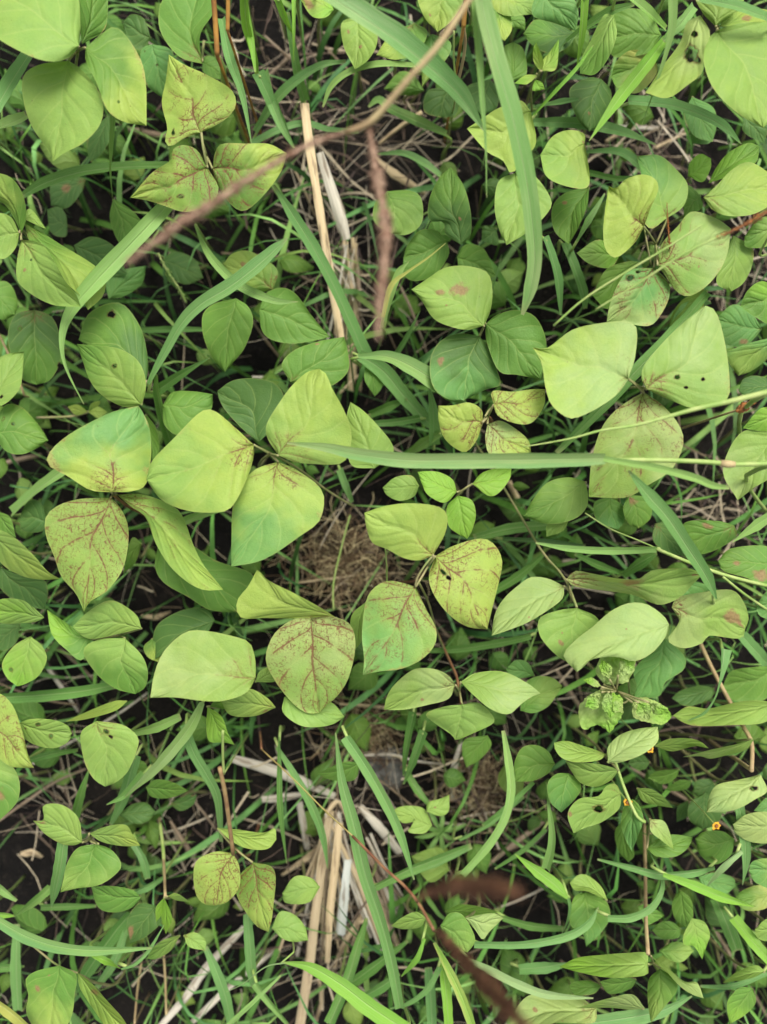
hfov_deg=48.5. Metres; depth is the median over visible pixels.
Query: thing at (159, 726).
grass shoot
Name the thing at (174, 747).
grass shoot
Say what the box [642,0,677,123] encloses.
grass shoot
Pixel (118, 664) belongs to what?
bean leaf
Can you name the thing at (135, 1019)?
plant stem
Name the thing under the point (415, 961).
grass shoot
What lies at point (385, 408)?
grass shoot
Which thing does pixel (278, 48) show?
dead stem
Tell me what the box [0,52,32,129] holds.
grass shoot
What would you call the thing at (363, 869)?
grass shoot
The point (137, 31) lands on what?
bean leaf
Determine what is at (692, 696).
bean leaf
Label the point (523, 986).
grass shoot
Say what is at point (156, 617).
straw
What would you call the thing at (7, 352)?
plant stem
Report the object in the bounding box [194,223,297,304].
grass shoot
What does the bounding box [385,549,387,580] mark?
plant stem
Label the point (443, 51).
bean leaf
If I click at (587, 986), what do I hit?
bean leaf
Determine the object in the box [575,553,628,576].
grass shoot
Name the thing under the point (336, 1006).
grass shoot
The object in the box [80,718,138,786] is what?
bean leaf
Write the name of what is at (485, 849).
grass shoot
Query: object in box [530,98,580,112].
grass shoot
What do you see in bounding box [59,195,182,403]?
grass shoot
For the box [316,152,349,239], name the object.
straw
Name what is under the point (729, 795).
bean leaf
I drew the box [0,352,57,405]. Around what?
bean leaf
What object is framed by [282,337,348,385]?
bean leaf
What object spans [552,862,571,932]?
grass shoot
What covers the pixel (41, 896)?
grass shoot
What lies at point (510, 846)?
dead stem
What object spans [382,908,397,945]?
straw
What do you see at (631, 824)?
bean leaf
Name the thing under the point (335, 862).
straw
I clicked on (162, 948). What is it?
bean leaf
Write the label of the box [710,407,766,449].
bean leaf
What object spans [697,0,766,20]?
grass shoot
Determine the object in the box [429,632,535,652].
grass shoot
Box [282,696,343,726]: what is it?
bean leaf
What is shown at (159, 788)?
bean leaf
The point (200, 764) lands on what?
grass shoot
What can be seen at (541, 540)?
grass shoot
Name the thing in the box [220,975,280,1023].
grass shoot
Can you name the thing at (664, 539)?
bean leaf
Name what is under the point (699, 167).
bean leaf
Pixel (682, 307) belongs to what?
grass shoot
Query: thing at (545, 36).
bean leaf
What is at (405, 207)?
bean leaf
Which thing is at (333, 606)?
plant stem
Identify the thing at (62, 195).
bean leaf
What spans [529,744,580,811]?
bean leaf
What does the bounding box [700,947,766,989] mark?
grass shoot
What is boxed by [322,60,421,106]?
grass shoot
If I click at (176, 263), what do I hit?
bean leaf
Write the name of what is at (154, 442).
bean leaf
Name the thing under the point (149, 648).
bean leaf
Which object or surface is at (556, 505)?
bean leaf
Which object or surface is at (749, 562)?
bean leaf
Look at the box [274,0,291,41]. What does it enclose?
grass shoot
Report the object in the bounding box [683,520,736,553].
bean leaf
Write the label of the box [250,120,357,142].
grass shoot
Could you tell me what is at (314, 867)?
straw
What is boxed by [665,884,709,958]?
bean leaf
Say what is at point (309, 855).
straw
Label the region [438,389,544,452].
bean leaf
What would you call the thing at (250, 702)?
bean leaf
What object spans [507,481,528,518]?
straw
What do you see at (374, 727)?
dead moss
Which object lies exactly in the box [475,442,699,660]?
bean leaf
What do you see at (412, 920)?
bean leaf
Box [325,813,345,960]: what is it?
straw
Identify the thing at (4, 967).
grass shoot
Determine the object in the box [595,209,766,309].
grass flower head
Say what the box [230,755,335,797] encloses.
straw
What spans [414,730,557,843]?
dead moss
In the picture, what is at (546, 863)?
grass shoot
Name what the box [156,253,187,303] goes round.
stem
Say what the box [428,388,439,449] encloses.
grass shoot
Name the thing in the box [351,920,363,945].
straw
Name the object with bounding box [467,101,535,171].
bean leaf
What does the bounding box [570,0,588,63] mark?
grass shoot
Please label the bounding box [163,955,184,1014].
plant stem
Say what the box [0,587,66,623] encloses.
bean leaf
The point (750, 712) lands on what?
bean leaf
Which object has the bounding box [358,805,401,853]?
straw
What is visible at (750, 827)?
bean leaf
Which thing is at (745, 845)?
grass shoot
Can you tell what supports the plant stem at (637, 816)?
on the soil
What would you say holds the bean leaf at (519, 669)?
on the soil
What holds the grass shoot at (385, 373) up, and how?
on the soil
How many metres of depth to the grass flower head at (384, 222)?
0.44 m
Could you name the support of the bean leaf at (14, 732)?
on the soil
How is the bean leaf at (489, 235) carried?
on the soil
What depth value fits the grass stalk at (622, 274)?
0.60 m
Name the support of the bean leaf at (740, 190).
on the soil
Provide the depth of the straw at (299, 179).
0.88 m
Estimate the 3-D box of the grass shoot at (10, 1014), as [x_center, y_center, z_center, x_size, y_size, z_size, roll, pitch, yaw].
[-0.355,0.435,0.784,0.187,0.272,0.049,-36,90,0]
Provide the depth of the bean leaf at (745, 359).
0.72 m
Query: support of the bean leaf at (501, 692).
on the soil
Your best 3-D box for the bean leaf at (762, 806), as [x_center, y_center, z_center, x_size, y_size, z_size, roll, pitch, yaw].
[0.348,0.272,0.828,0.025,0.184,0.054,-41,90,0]
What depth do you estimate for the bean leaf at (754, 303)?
0.69 m
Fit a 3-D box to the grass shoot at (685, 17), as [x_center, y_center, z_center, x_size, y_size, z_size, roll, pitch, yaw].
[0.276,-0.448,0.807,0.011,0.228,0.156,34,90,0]
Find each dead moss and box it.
[290,687,453,788]
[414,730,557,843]
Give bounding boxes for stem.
[0,335,28,397]
[0,768,85,820]
[6,453,41,463]
[50,642,96,682]
[119,125,165,138]
[133,963,150,1023]
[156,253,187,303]
[158,822,191,874]
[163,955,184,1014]
[169,820,197,860]
[194,802,216,829]
[211,0,250,143]
[214,55,247,143]
[221,730,248,774]
[226,0,264,142]
[253,321,282,360]
[263,34,302,68]
[269,33,311,74]
[291,272,323,286]
[332,515,350,609]
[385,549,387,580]
[399,284,427,352]
[443,0,467,147]
[444,30,455,159]
[445,29,466,158]
[489,821,544,865]
[510,620,533,660]
[556,670,579,708]
[585,512,653,546]
[608,743,645,822]
[630,767,735,832]
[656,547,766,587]
[699,643,753,771]
[711,927,766,1017]
[722,576,766,609]
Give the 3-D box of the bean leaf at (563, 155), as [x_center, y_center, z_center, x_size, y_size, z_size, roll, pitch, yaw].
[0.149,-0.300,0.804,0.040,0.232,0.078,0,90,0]
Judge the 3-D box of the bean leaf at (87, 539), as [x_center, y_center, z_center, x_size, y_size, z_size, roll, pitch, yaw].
[-0.211,0.010,0.784,0.111,0.272,0.160,-23,90,0]
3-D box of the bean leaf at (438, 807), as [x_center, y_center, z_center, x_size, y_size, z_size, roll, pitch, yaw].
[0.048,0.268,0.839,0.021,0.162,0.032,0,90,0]
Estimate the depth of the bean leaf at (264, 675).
0.71 m
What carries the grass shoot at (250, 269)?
on the soil
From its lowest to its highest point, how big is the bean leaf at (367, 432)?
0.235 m
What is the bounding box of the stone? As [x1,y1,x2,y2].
[367,746,405,789]
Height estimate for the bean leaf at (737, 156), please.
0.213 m
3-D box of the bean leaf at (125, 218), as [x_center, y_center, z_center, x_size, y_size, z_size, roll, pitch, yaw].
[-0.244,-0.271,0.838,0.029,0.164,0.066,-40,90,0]
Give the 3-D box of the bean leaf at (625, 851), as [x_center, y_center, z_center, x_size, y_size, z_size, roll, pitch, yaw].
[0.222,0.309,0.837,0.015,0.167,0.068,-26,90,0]
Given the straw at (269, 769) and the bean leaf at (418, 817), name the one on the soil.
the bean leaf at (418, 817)
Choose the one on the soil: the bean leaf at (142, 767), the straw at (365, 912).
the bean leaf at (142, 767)
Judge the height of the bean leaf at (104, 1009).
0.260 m
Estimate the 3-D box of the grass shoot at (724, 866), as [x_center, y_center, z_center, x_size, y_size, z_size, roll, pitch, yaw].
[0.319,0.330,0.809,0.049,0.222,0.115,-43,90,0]
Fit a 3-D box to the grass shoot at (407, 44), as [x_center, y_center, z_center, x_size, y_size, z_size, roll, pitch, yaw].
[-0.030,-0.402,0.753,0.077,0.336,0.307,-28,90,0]
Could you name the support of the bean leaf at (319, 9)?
on the soil
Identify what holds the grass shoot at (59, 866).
on the soil
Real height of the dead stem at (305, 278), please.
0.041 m
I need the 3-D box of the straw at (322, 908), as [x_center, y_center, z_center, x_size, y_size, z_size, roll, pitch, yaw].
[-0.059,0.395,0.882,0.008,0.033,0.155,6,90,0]
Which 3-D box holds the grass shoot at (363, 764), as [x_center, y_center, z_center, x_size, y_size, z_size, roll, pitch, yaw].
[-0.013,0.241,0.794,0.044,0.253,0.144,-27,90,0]
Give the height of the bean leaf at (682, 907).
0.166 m
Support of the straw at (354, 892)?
on the straw litter
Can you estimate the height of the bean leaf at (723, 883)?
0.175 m
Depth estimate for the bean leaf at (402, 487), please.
0.72 m
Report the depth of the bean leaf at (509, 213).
0.69 m
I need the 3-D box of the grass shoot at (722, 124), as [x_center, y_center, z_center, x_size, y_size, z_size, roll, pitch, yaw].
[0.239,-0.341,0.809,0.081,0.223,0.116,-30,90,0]
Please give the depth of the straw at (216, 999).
0.88 m
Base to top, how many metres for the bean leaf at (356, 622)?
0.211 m
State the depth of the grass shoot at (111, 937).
0.80 m
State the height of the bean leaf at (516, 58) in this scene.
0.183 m
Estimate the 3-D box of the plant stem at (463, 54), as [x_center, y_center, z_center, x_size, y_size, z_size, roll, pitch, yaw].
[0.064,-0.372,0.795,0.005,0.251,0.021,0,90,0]
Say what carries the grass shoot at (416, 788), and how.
on the soil
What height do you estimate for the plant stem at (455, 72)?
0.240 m
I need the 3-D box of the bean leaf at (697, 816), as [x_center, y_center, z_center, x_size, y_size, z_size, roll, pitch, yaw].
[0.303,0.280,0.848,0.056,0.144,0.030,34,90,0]
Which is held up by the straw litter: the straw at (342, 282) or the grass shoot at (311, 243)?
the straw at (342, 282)
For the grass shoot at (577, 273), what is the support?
on the soil
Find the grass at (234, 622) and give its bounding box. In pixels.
[0,0,766,1023]
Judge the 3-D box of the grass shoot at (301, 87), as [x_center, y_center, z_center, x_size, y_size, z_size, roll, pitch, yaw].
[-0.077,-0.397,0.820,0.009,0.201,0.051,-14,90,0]
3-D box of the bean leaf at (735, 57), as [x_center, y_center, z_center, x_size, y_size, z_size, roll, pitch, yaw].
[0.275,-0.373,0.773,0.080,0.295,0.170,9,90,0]
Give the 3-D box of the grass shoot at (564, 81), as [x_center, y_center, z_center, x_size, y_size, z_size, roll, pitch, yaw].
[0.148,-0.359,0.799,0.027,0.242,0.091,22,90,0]
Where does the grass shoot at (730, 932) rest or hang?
on the soil
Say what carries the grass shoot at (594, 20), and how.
on the soil
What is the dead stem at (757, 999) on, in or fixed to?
on the soil
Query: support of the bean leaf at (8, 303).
on the soil
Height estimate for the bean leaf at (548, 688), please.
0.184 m
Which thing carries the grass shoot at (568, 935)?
on the soil
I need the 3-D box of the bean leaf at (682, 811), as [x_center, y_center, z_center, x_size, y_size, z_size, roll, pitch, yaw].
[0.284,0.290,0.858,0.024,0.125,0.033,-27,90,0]
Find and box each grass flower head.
[122,0,472,340]
[259,731,531,1023]
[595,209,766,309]
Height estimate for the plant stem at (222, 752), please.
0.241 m
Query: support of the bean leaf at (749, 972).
on the soil
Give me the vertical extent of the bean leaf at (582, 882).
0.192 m
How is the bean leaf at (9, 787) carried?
on the soil
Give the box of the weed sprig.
[415,813,466,850]
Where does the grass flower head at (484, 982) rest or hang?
on the soil
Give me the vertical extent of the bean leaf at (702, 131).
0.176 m
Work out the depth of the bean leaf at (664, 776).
0.79 m
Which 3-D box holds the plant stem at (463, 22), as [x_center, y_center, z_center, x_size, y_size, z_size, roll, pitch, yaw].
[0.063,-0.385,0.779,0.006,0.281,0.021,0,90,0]
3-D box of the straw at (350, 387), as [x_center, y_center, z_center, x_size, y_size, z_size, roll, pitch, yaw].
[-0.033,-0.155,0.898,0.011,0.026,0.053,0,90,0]
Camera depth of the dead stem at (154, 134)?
0.89 m
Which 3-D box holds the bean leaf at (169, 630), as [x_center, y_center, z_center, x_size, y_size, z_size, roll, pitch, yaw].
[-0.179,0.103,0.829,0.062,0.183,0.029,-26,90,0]
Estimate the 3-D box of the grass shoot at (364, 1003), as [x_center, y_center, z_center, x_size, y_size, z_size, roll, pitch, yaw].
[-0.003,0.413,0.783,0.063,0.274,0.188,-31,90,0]
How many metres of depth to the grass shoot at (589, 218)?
0.70 m
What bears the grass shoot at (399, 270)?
on the soil
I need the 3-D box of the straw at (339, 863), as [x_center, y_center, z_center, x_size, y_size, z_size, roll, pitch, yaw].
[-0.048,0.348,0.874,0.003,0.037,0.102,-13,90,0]
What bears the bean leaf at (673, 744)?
on the soil
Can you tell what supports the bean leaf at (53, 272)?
on the soil
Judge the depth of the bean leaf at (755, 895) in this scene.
0.75 m
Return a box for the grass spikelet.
[665,205,671,249]
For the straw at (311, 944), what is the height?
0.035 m
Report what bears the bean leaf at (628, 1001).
on the soil
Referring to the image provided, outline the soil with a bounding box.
[0,0,766,1023]
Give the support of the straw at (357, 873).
on the soil
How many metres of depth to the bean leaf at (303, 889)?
0.74 m
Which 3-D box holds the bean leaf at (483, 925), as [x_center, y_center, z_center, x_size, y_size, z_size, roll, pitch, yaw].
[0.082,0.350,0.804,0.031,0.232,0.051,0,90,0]
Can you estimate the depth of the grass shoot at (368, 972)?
0.79 m
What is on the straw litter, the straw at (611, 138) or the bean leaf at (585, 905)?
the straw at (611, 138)
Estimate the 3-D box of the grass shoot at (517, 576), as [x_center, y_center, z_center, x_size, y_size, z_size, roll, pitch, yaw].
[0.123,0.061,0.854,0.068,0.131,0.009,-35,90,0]
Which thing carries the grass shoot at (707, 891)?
on the soil
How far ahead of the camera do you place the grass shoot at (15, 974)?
0.80 m
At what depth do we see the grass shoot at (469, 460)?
0.60 m
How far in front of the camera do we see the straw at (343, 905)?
0.83 m
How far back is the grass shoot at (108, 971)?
0.79 m
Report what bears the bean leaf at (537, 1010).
on the soil
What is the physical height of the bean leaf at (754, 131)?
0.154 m
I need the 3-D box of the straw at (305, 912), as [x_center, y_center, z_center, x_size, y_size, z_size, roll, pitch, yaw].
[-0.070,0.384,0.875,0.009,0.051,0.176,16,90,0]
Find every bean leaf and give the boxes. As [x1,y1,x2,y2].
[0,0,146,161]
[0,174,105,309]
[0,281,42,319]
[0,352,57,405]
[0,404,52,453]
[0,513,19,537]
[0,530,58,579]
[0,567,62,609]
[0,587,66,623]
[0,623,38,650]
[0,694,71,767]
[0,759,56,818]
[2,636,49,685]
[8,310,70,384]
[19,500,45,532]
[26,912,110,1023]
[33,945,136,1023]
[34,802,139,891]
[36,401,109,418]
[45,406,222,610]
[47,207,83,236]
[47,600,147,693]
[50,177,105,229]
[65,698,126,721]
[74,237,126,275]
[77,303,147,406]
[79,0,107,43]
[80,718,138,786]
[87,115,120,161]
[91,844,148,911]
[106,266,145,302]
[110,199,139,241]
[119,802,155,823]
[123,14,150,48]
[123,537,150,572]
[127,886,161,942]
[130,55,286,211]
[136,740,163,774]
[140,44,173,96]
[144,638,159,661]
[145,414,158,459]
[146,369,354,566]
[146,777,187,798]
[147,888,179,958]
[150,630,255,700]
[153,608,213,658]
[155,547,252,612]
[155,817,192,932]
[158,0,232,78]
[162,251,208,283]
[162,391,212,434]
[170,790,207,810]
[183,920,205,950]
[193,766,275,931]
[202,56,219,79]
[202,298,252,371]
[206,701,233,744]
[217,378,283,441]
[221,689,275,716]
[224,250,277,302]
[236,570,354,713]
[255,667,274,682]
[259,288,329,343]
[272,901,311,941]
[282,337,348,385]
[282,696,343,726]
[282,843,319,903]
[301,0,333,76]
[318,747,358,780]
[341,18,377,99]
[347,402,393,467]
[350,602,365,648]
[362,503,501,674]
[364,367,382,396]
[373,190,422,241]
[377,23,426,116]
[383,475,418,500]
[384,71,423,110]
[384,632,540,739]
[391,877,425,928]
[395,802,431,833]
[403,229,448,280]
[406,34,450,109]
[411,266,545,400]
[418,0,462,35]
[418,468,510,538]
[423,88,458,119]
[426,760,448,815]
[428,167,471,244]
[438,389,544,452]
[440,875,474,952]
[445,856,496,916]
[457,244,495,277]
[462,734,491,766]
[465,852,502,938]
[467,79,498,113]
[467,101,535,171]
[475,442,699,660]
[482,226,498,244]
[491,0,533,42]
[493,8,511,40]
[495,173,551,246]
[500,42,526,106]
[506,660,534,678]
[509,745,554,781]
[510,950,596,1023]
[515,39,558,111]
[518,19,574,97]
[520,676,561,712]
[524,477,587,536]
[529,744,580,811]
[531,0,578,98]
[533,306,729,497]
[539,130,589,188]
[551,186,589,244]
[553,713,658,786]
[553,773,620,832]
[558,932,643,1009]
[560,820,702,1021]
[562,921,601,995]
[564,602,668,671]
[568,892,609,946]
[569,77,611,134]
[570,844,607,900]
[571,13,616,106]
[577,240,618,273]
[578,657,671,732]
[588,495,651,528]
[591,261,637,308]
[599,8,660,78]
[600,939,636,993]
[603,155,730,325]
[606,821,633,861]
[611,50,656,121]
[620,731,649,769]
[620,799,642,850]
[623,16,709,124]
[632,778,672,807]
[633,639,685,697]
[634,796,691,857]
[637,861,664,924]
[646,185,702,233]
[648,752,679,783]
[650,923,693,961]
[652,894,680,938]
[653,522,683,555]
[653,766,691,790]
[655,734,707,750]
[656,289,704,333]
[658,564,708,600]
[660,731,753,758]
[665,880,692,927]
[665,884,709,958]
[666,737,766,811]
[668,589,748,647]
[669,800,688,821]
[670,681,766,725]
[672,674,714,705]
[678,96,715,172]
[679,792,721,828]
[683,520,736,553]
[684,0,766,127]
[686,154,710,182]
[687,751,714,795]
[687,847,734,893]
[692,790,734,863]
[699,867,766,910]
[702,143,758,201]
[703,162,766,216]
[707,236,753,290]
[709,938,764,982]
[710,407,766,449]
[710,429,766,499]
[712,932,755,1023]
[716,545,766,583]
[718,304,761,346]
[719,666,766,701]
[727,339,766,375]
[727,831,766,887]
[729,894,766,940]
[733,810,766,842]
[737,376,766,396]
[738,117,766,146]
[741,281,766,323]
[742,592,766,618]
[744,216,766,247]
[754,796,766,811]
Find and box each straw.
[20,849,42,857]
[32,737,79,764]
[47,666,78,712]
[103,692,147,721]
[141,611,170,619]
[159,925,243,1023]
[191,950,273,1023]
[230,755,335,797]
[252,372,284,377]
[262,792,301,802]
[277,814,332,958]
[281,845,317,875]
[292,164,315,216]
[295,818,332,1023]
[296,813,340,956]
[297,801,309,849]
[299,572,403,583]
[300,103,343,337]
[310,825,323,877]
[314,980,322,1023]
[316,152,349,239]
[320,817,330,922]
[321,833,333,959]
[321,866,326,965]
[322,800,345,823]
[324,817,348,952]
[325,809,350,890]
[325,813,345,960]
[325,822,342,962]
[326,244,347,339]
[328,870,342,973]
[331,823,379,943]
[332,907,366,971]
[333,240,344,334]
[333,820,338,943]
[333,825,371,937]
[335,811,357,905]
[336,859,351,935]
[339,374,361,393]
[339,812,354,867]
[340,703,419,714]
[341,840,382,951]
[342,242,358,350]
[342,249,354,321]
[343,237,356,331]
[343,244,355,288]
[346,243,357,339]
[346,338,356,391]
[347,242,350,305]
[351,237,357,288]
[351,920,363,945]
[352,852,364,906]
[356,250,360,320]
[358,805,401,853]
[364,753,442,764]
[366,837,398,906]
[367,853,396,946]
[370,833,402,895]
[372,878,398,942]
[376,157,425,194]
[378,110,422,144]
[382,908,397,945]
[383,887,396,913]
[450,742,461,798]
[494,887,547,908]
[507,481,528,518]
[605,123,636,143]
[621,125,658,129]
[654,131,688,149]
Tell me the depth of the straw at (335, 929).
0.88 m
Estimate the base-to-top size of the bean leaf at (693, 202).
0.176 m
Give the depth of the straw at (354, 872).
0.86 m
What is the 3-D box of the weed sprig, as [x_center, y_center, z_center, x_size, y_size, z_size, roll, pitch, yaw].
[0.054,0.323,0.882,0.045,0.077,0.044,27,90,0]
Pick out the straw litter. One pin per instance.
(610, 166)
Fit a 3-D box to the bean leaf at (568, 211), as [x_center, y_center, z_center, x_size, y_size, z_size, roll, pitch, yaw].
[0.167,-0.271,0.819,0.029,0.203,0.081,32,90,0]
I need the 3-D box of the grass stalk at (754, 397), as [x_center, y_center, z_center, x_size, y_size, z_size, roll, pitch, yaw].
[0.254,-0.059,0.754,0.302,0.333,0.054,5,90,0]
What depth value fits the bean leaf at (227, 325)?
0.73 m
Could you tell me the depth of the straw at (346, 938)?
0.88 m
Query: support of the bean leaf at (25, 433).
on the soil
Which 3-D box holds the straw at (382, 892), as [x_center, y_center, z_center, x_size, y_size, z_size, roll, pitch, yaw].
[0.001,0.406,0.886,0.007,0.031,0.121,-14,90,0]
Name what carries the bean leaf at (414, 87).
on the soil
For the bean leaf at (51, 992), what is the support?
on the soil
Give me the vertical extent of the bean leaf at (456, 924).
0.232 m
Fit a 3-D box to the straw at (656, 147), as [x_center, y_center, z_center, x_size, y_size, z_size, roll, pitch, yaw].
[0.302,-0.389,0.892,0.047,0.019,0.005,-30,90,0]
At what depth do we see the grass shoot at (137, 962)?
0.70 m
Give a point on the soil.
(258, 360)
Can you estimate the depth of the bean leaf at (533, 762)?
0.74 m
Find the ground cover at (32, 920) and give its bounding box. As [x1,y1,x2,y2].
[0,0,766,1023]
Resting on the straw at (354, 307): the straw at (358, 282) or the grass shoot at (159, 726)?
the straw at (358, 282)
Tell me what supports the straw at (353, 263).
on the straw litter
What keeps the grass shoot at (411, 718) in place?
on the soil
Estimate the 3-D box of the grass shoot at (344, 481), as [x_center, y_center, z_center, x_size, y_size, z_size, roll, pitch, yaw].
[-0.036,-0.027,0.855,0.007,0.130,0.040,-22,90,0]
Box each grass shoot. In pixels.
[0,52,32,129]
[0,111,27,151]
[0,683,114,702]
[0,874,151,955]
[0,877,21,918]
[0,885,17,901]
[0,947,23,972]
[0,1002,27,1023]
[9,469,64,516]
[10,924,27,1011]
[14,885,49,916]
[22,161,167,197]
[29,730,78,762]
[39,896,95,910]
[50,818,86,907]
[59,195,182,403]
[71,1012,90,1023]
[72,771,90,817]
[75,899,140,995]
[89,929,119,968]
[95,878,157,989]
[107,762,153,804]
[109,114,121,197]
[109,739,151,824]
[117,926,163,969]
[125,701,204,796]
[130,865,162,893]
[131,712,180,735]
[131,832,149,879]
[141,326,201,346]
[147,238,287,394]
[152,358,208,397]
[153,374,174,444]
[180,713,222,841]
[183,512,218,524]
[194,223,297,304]
[204,946,238,1023]
[218,16,251,142]
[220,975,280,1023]
[227,942,294,991]
[240,0,258,73]
[243,914,257,986]
[247,5,260,71]
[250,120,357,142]
[252,59,345,138]
[252,69,291,145]
[252,933,288,1023]
[265,68,294,146]
[273,185,371,353]
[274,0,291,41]
[274,737,327,868]
[277,725,286,862]
[283,961,410,1023]
[286,12,313,140]
[287,442,604,468]
[291,0,305,61]
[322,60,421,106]
[324,0,482,129]
[324,918,367,1023]
[335,733,404,1009]
[336,465,353,502]
[339,940,407,986]
[341,725,414,879]
[350,350,466,403]
[352,350,440,429]
[357,970,399,997]
[367,399,407,419]
[368,96,451,164]
[371,843,472,890]
[374,415,426,426]
[377,150,440,177]
[380,243,445,329]
[382,262,408,338]
[390,934,442,1009]
[392,311,419,370]
[401,903,426,976]
[402,708,416,775]
[403,720,427,783]
[405,765,428,804]
[407,431,442,452]
[425,966,436,1023]
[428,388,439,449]
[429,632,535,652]
[433,942,474,1023]
[440,963,452,1023]
[452,796,524,840]
[455,730,515,875]
[457,946,593,999]
[464,901,598,948]
[469,0,486,196]
[471,0,541,314]
[473,521,546,538]
[481,781,534,826]
[493,537,585,545]
[494,901,563,931]
[495,814,547,869]
[496,554,543,593]
[510,958,566,974]
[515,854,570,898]
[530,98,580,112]
[532,45,593,118]
[533,117,655,144]
[536,542,660,554]
[537,2,633,95]
[538,783,555,871]
[542,235,563,314]
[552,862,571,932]
[555,290,710,452]
[556,239,587,308]
[563,969,691,1023]
[565,193,604,257]
[566,147,639,186]
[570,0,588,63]
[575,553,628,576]
[589,35,665,140]
[589,170,635,180]
[595,849,664,922]
[597,841,717,879]
[603,456,728,488]
[608,553,656,577]
[611,0,666,30]
[614,95,741,143]
[628,470,716,603]
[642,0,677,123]
[650,860,755,906]
[662,2,697,41]
[668,299,710,328]
[688,638,731,720]
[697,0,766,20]
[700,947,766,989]
[707,778,750,884]
[707,840,742,885]
[710,900,742,953]
[723,906,766,964]
[732,510,766,542]
[739,631,766,665]
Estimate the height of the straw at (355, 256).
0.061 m
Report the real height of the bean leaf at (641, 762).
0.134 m
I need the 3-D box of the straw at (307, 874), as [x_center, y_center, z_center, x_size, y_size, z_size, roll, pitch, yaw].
[-0.083,0.386,0.876,0.006,0.027,0.172,21,90,0]
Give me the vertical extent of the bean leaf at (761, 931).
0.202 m
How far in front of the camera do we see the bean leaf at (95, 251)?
0.78 m
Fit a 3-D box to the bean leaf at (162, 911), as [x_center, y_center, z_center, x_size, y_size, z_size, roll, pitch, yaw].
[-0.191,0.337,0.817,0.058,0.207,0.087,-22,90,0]
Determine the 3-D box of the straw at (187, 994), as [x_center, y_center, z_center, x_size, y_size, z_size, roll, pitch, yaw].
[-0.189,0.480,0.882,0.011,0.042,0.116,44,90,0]
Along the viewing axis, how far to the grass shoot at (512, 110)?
0.59 m
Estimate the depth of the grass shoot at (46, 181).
0.75 m
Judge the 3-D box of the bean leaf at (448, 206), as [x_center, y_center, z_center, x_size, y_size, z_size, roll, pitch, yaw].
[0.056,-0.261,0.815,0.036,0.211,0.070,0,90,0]
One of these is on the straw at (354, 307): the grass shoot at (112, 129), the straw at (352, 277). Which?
the straw at (352, 277)
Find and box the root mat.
[230,465,428,617]
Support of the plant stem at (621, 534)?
on the soil
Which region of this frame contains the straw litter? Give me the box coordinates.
[0,0,766,1023]
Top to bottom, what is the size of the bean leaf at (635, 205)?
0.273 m
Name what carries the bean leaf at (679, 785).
on the soil
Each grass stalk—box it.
[523,389,766,493]
[553,224,702,325]
[605,458,766,512]
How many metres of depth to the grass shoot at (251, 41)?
0.69 m
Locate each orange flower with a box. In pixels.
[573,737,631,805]
[588,694,653,752]
[648,760,720,829]
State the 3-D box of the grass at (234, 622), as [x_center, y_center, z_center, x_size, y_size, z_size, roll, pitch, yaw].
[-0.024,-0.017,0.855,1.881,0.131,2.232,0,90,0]
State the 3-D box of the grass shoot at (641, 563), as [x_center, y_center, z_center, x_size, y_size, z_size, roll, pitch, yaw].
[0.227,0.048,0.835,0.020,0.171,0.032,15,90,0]
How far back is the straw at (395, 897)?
0.88 m
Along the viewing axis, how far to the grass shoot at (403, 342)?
0.78 m
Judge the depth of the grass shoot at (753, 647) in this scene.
0.77 m
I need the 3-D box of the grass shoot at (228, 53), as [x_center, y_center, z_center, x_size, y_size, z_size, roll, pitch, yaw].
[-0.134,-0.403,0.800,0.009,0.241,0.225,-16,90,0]
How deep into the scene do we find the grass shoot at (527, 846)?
0.77 m
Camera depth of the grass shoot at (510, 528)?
0.78 m
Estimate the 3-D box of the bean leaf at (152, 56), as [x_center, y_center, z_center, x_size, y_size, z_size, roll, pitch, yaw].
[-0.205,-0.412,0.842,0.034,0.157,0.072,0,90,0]
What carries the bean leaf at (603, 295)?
on the soil
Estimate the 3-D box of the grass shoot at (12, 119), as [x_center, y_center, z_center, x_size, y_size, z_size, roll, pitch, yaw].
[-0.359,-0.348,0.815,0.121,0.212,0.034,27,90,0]
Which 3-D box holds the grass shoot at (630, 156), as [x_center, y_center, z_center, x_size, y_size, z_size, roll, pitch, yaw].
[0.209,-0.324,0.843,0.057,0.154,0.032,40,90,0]
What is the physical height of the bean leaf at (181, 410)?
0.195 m
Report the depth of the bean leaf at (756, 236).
0.69 m
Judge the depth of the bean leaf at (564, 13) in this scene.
0.70 m
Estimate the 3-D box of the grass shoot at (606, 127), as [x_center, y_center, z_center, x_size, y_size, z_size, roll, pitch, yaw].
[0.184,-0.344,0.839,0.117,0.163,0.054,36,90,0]
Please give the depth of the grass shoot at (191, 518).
0.77 m
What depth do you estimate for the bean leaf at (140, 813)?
0.79 m
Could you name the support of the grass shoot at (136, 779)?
on the soil
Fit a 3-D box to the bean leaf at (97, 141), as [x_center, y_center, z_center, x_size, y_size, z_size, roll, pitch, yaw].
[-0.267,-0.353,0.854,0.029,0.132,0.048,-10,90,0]
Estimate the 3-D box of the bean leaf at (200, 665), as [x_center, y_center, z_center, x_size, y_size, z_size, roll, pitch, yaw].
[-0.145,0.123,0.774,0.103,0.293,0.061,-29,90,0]
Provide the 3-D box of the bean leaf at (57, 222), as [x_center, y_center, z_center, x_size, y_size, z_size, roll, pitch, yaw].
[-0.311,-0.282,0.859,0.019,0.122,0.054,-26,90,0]
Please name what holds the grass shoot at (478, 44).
on the soil
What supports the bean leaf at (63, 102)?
on the soil

